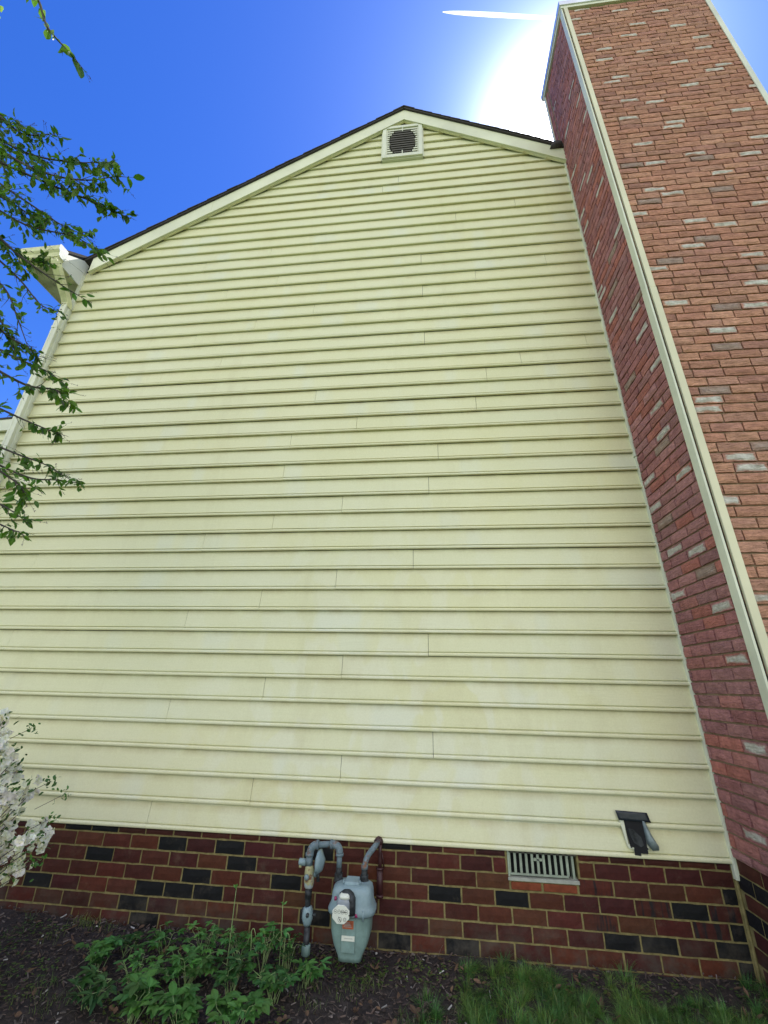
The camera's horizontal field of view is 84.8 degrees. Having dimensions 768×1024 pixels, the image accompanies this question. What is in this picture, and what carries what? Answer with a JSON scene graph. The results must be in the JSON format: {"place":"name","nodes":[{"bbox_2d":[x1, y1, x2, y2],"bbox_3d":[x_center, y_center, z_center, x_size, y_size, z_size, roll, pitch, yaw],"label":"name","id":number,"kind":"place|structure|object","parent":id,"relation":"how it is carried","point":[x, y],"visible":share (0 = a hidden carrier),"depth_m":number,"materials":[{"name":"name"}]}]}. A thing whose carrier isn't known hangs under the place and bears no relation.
{"place":"outdoors","nodes":[
{"label":"outdoors","id":0,"kind":"place"},
{"bbox_2d":[0,905,767,1023],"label":"ground","id":1,"kind":"structure","parent":0,"point":[390,962],"depth_m":2.26,"materials":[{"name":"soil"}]},
{"bbox_2d":[0,707,70,887],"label":"azalea bush","id":2,"kind":"object","parent":1,"relation":"on","point":[11,801],"visible":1,"depth_m":2.00,"materials":[{"name":"white plant"}]},
{"bbox_2d":[0,0,144,545],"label":"tree","id":3,"kind":"object","parent":1,"relation":"on","point":[40,224],"visible":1,"depth_m":2.17,"materials":[{"name":"green plant"}]},
{"bbox_2d":[63,965,121,1015],"bbox_3d":[-1.428,2.378,2.083,0.293,0.166,0.249,-1,-23,6],"label":"perennial plant","id":4,"kind":"object","parent":1,"relation":"on","point":[90,999],"visible":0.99,"depth_m":2.07,"materials":[{"name":"green plant"}]},
{"bbox_2d":[74,935,123,972],"bbox_3d":[-1.595,2.484,2.350,0.236,0.159,0.221,-8,-25,22],"label":"perennial plant","id":5,"kind":"object","parent":1,"relation":"on","point":[101,948],"visible":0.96,"depth_m":2.33,"materials":[{"name":"green plant"}]},
{"bbox_2d":[102,931,147,958],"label":"perennial plant","id":6,"kind":"object","parent":1,"relation":"on","point":[129,938],"visible":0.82,"depth_m":2.46,"materials":[{"name":"green plant"}]},
{"bbox_2d":[112,969,162,1023],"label":"perennial plant","id":7,"kind":"object","parent":1,"relation":"on","point":[145,983],"visible":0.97,"depth_m":2.03,"materials":[{"name":"green plant"}]},
{"bbox_2d":[113,948,163,986],"bbox_3d":[-1.296,2.459,2.235,0.229,0.152,0.291,19,-29,-37],"label":"perennial plant","id":8,"kind":"object","parent":1,"relation":"on","point":[135,963],"visible":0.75,"depth_m":2.25,"materials":[{"name":"green plant"}]},
{"bbox_2d":[142,921,186,954],"bbox_3d":[-1.284,2.533,2.468,0.241,0.162,0.180,6,-23,-11],"label":"perennial plant","id":9,"kind":"object","parent":1,"relation":"on","point":[161,935],"visible":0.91,"depth_m":2.48,"materials":[{"name":"green plant"}]},
{"bbox_2d":[140,981,203,1023],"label":"perennial plant","id":10,"kind":"object","parent":1,"relation":"on","point":[175,998],"visible":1,"depth_m":1.97,"materials":[{"name":"green plant"}]},
{"bbox_2d":[152,944,226,987],"bbox_3d":[-1.041,2.441,2.224,0.377,0.179,0.272,-1,-23,6],"label":"perennial plant","id":11,"kind":"object","parent":1,"relation":"on","point":[202,964],"visible":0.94,"depth_m":2.22,"materials":[{"name":"green plant"}]},
{"bbox_2d":[183,920,223,955],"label":"perennial plant","id":12,"kind":"object","parent":1,"relation":"on","point":[203,935],"visible":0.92,"depth_m":2.44,"materials":[{"name":"green plant"}]},
{"bbox_2d":[224,884,237,969],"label":"flower stalk","id":13,"kind":"object","parent":1,"relation":"on","point":[235,885],"visible":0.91,"depth_m":2.42,"materials":[{"name":"green plant"}]},
{"bbox_2d":[211,947,258,995],"bbox_3d":[-0.777,2.414,2.169,0.239,0.201,0.299,12,-25,-23],"label":"perennial plant","id":14,"kind":"object","parent":1,"relation":"on","point":[235,969],"visible":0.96,"depth_m":2.17,"materials":[{"name":"green plant"}]},
{"bbox_2d":[219,925,253,955],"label":"perennial plant","id":15,"kind":"object","parent":1,"relation":"on","point":[224,939],"visible":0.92,"depth_m":2.42,"materials":[{"name":"green plant"}]},
{"bbox_2d":[205,989,272,1023],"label":"perennial plant","id":16,"kind":"object","parent":1,"relation":"on","point":[224,1005],"visible":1,"depth_m":1.94,"materials":[{"name":"green plant"}]},
{"bbox_2d":[248,928,256,978],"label":"flower stalk","id":17,"kind":"object","parent":1,"relation":"on","point":[254,939],"visible":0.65,"depth_m":2.36,"materials":[{"name":"green plant"}]},
{"bbox_2d":[243,921,293,979],"bbox_3d":[-0.667,2.479,2.365,0.220,0.228,0.246,20,-29,-38],"label":"perennial plant","id":18,"kind":"object","parent":1,"relation":"on","point":[262,945],"visible":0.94,"depth_m":2.37,"materials":[{"name":"green plant"}]},
{"bbox_2d":[244,962,300,1004],"bbox_3d":[-0.572,2.417,2.141,0.288,0.171,0.224,12,-25,-23],"label":"perennial plant","id":19,"kind":"object","parent":1,"relation":"on","point":[274,984],"visible":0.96,"depth_m":2.13,"materials":[{"name":"green plant"}]},
{"bbox_2d":[274,901,286,965],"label":"flower stalk","id":20,"kind":"object","parent":1,"relation":"on","point":[283,903],"visible":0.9,"depth_m":2.38,"materials":[{"name":"green plant"}]},
{"bbox_2d":[280,933,291,965],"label":"flower stalk","id":21,"kind":"object","parent":1,"relation":"on","point":[284,948],"visible":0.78,"depth_m":2.34,"materials":[{"name":"green plant"}]},
{"bbox_2d":[270,927,305,968],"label":"perennial plant","id":22,"kind":"object","parent":1,"relation":"on","point":[286,951],"visible":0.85,"depth_m":2.37,"materials":[{"name":"green plant"}]},
{"bbox_2d":[290,956,331,988],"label":"perennial plant","id":23,"kind":"object","parent":1,"relation":"on","point":[305,967],"visible":0.98,"depth_m":2.24,"materials":[{"name":"green plant"}]},
{"bbox_2d":[0,0,767,984],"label":"house","id":24,"kind":"structure","parent":1,"relation":"on","point":[412,514],"depth_m":3.41,"materials":[{"name":"plastic"}]},
{"bbox_2d":[298,836,383,962],"bbox_3d":[-0.273,2.341,2.498,0.516,0.646,0.347,-1,-23,6],"label":"gas meter","id":25,"kind":"object","parent":24,"relation":"attached to","point":[352,906],"visible":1,"depth_m":2.44,"materials":[{"name":"paint"}]},
{"bbox_2d":[0,911,767,1023],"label":"grass","id":26,"kind":"structure","parent":1,"relation":"on","point":[596,1010],"depth_m":2.13,"materials":[{"name":"green plant"}]},
{"bbox_2d":[0,917,767,1023],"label":"clover","id":27,"kind":"object","parent":1,"relation":"on","point":[339,976],"visible":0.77,"depth_m":2.27,"materials":[{"name":"green plant"}]},
{"bbox_2d":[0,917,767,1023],"bbox_3d":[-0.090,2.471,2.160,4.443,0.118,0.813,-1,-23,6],"label":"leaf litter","id":28,"kind":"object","parent":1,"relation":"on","point":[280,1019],"visible":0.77,"depth_m":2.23,"materials":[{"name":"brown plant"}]},
{"bbox_2d":[517,960,523,969],"bbox_3d":[0.777,2.604,2.388,0.035,0.080,0.036,-1,-23,6],"label":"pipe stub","id":29,"kind":"object","parent":1,"relation":"on","point":[520,962],"visible":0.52,"depth_m":2.39,"materials":[{"name":"metal"}]},
{"bbox_2d":[0,0,767,417],"label":"sky","id":30,"kind":"structure","parent":0,"point":[197,99],"materials":[{"name":"blue"}]},
{"bbox_2d":[443,11,555,20],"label":"contrail","id":31,"kind":"object","parent":30,"relation":"in","point":[505,15],"visible":0.87,"depth_m":60.00,"materials":[{"name":"white"}]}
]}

